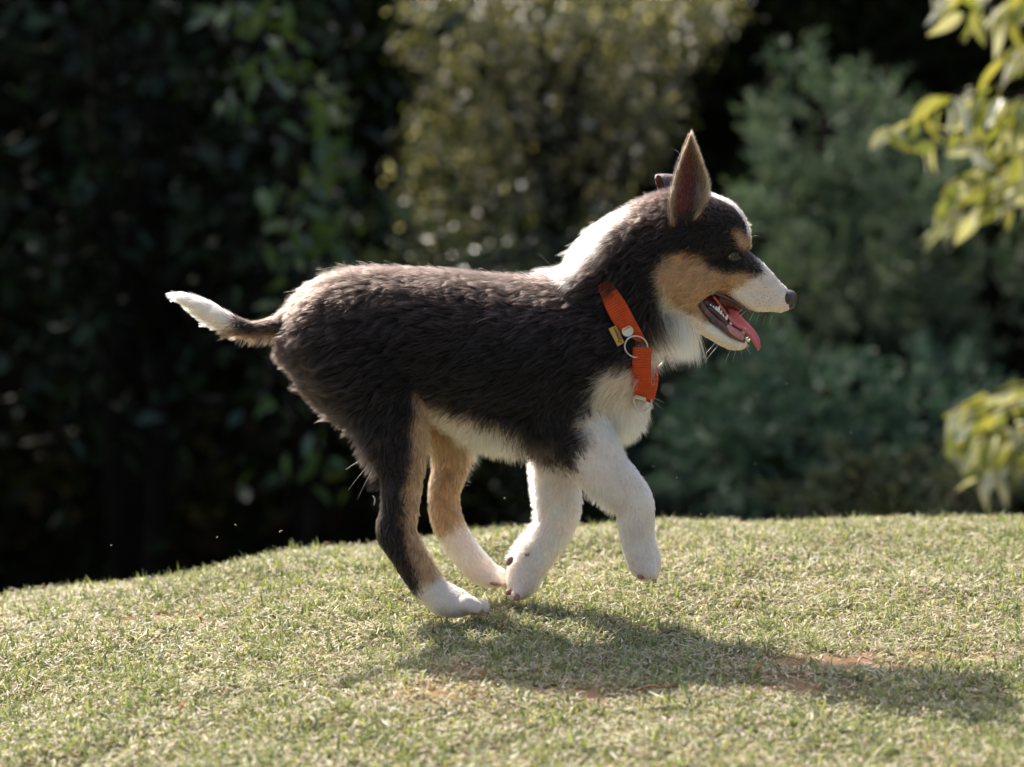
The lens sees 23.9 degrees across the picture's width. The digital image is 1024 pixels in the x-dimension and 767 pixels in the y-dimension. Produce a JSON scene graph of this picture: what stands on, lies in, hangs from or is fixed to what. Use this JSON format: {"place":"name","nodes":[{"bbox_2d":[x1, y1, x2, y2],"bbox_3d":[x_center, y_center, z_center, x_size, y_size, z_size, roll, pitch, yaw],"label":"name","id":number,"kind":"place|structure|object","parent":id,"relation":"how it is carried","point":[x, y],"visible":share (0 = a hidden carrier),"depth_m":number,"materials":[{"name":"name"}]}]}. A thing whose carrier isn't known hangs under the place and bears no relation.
{"place":"outdoors","nodes":[
{"label":"outdoors","id":0,"kind":"place"},
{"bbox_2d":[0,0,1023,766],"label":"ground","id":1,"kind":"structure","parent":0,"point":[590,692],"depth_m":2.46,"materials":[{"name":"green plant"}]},
{"bbox_2d":[0,0,206,500],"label":"tall tree","id":2,"kind":"object","parent":1,"relation":"on","point":[30,420],"visible":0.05,"depth_m":14.08,"materials":[{"name":"green plant"}]},
{"bbox_2d":[0,0,507,578],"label":"laurel shrub","id":3,"kind":"object","parent":1,"relation":"on","point":[184,78],"visible":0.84,"depth_m":8.32,"materials":[{"name":"green plant"}]},
{"bbox_2d":[0,0,561,574],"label":"tall tree","id":4,"kind":"object","parent":1,"relation":"on","point":[94,476],"visible":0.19,"depth_m":12.64,"materials":[{"name":"green plant"}]},
{"bbox_2d":[185,0,386,548],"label":"leafy shrub","id":5,"kind":"object","parent":1,"relation":"on","point":[303,234],"visible":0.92,"depth_m":7.44,"materials":[{"name":"green plant"}]},
{"bbox_2d":[303,707,330,719],"bbox_3d":[-0.179,0.304,2.228,0.029,0.010,0.003,-4,9,-28],"label":"straw blade","id":6,"kind":"object","parent":1,"relation":"on","point":[314,710],"visible":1,"depth_m":2.23,"materials":[{"name":"beige plant"}]},
{"bbox_2d":[350,718,357,740],"bbox_3d":[-0.142,0.311,2.169,0.006,0.015,0.026,0,8,0],"label":"straw blade","id":7,"kind":"object","parent":1,"relation":"on","point":[353,727],"visible":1,"depth_m":2.16,"materials":[{"name":"beige plant"}]},
{"bbox_2d":[259,173,663,529],"bbox_3d":[-0.169,0.355,9.728,1.726,2.423,1.259,0,8,0],"label":"bush","id":8,"kind":"object","parent":1,"relation":"on","point":[503,477],"visible":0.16,"depth_m":9.69,"materials":[{"name":"green plant"}]},
{"bbox_2d":[0,0,926,525],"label":"tall tree","id":9,"kind":"object","parent":1,"relation":"on","point":[222,370],"visible":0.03,"depth_m":13.91,"materials":[{"name":"green plant"}]},
{"bbox_2d":[165,129,796,617],"bbox_3d":[-0.030,-0.009,2.625,0.675,0.521,0.143,0,8,0],"label":"dog","id":10,"kind":"object","parent":1,"relation":"on","point":[399,373],"visible":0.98,"depth_m":2.58},
{"bbox_2d":[598,282,663,411],"bbox_3d":[0.126,-0.049,2.614,0.080,0.154,0.099,0,8,0],"label":"dog collar","id":11,"kind":"object","parent":10,"relation":"attached to","point":[622,319],"visible":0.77,"depth_m":2.57,"materials":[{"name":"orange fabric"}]},
{"bbox_2d":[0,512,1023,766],"bbox_3d":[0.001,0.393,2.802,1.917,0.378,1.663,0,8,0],"label":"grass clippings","id":12,"kind":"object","parent":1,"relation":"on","point":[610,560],"depth_m":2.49,"materials":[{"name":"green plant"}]},
{"bbox_2d":[0,276,1023,594],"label":"undergrowth","id":13,"kind":"object","parent":1,"relation":"on","point":[176,522],"visible":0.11,"depth_m":12.99,"materials":[{"name":"green plant"}]},
{"bbox_2d":[376,0,767,273],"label":"leaved bush","id":14,"kind":"object","parent":1,"relation":"on","point":[556,189],"visible":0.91,"depth_m":10.29,"materials":[{"name":"green plant"}]},
{"bbox_2d":[282,0,1023,522],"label":"tall tree","id":15,"kind":"object","parent":1,"relation":"on","point":[798,16],"visible":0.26,"depth_m":12.71,"materials":[{"name":"green plant"}]},
{"bbox_2d":[501,189,810,528],"bbox_3d":[0.469,0.446,9.333,1.296,2.364,1.211,-4,8,-25],"label":"bush","id":16,"kind":"object","parent":1,"relation":"on","point":[665,506],"visible":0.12,"depth_m":9.14,"materials":[{"name":"green plant"}]},
{"bbox_2d":[635,685,678,690],"bbox_3d":[0.138,0.289,2.299,0.045,0.004,0.006,-2,8,-13],"label":"dead twig","id":17,"kind":"object","parent":1,"relation":"on","point":[654,686],"visible":1,"depth_m":2.30,"materials":[{"name":"brown wood"}]},
{"bbox_2d":[768,672,835,678],"bbox_3d":[0.283,0.283,2.347,0.070,0.005,0.006,-1,8,-9],"label":"dead twig","id":18,"kind":"object","parent":1,"relation":"on","point":[794,673],"visible":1,"depth_m":2.35,"materials":[{"name":"brown wood"}]},
{"bbox_2d":[639,310,1018,522],"bbox_3d":[1.051,0.772,8.078,1.303,2.100,0.771,0,8,0],"label":"fine leaved shrub","id":19,"kind":"object","parent":1,"relation":"on","point":[749,444],"visible":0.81,"depth_m":7.92,"materials":[{"name":"green plant"}]},
{"bbox_2d":[643,0,1023,509],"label":"tall tree","id":20,"kind":"object","parent":1,"relation":"on","point":[1005,358],"visible":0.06,"depth_m":13.71,"materials":[{"name":"green plant"}]},
{"bbox_2d":[720,23,998,520],"bbox_3d":[1.233,0.158,9.090,1.230,3.001,0.730,0,8,0],"label":"fine leaved shrub","id":21,"kind":"object","parent":1,"relation":"on","point":[826,169],"visible":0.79,"depth_m":8.91,"materials":[{"name":"green plant"}]},
{"bbox_2d":[715,201,1023,518],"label":"fine leaved shrub","id":22,"kind":"object","parent":1,"relation":"on","point":[948,292],"visible":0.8,"depth_m":8.46,"materials":[{"name":"green plant"}]},
{"bbox_2d":[746,428,1023,521],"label":"feathery shrub","id":23,"kind":"object","parent":1,"relation":"on","point":[876,469],"visible":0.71,"depth_m":6.55,"materials":[{"name":"green plant"}]},
{"bbox_2d":[869,0,1023,511],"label":"young tree","id":24,"kind":"object","parent":1,"relation":"on","point":[1006,181],"visible":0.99,"depth_m":5.56,"materials":[{"name":"green plant"}]},
{"bbox_2d":[946,0,1023,385],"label":"tall tree","id":25,"kind":"object","parent":1,"relation":"on","point":[989,230],"visible":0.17,"depth_m":13.46,"materials":[{"name":"green plant"}]}
]}

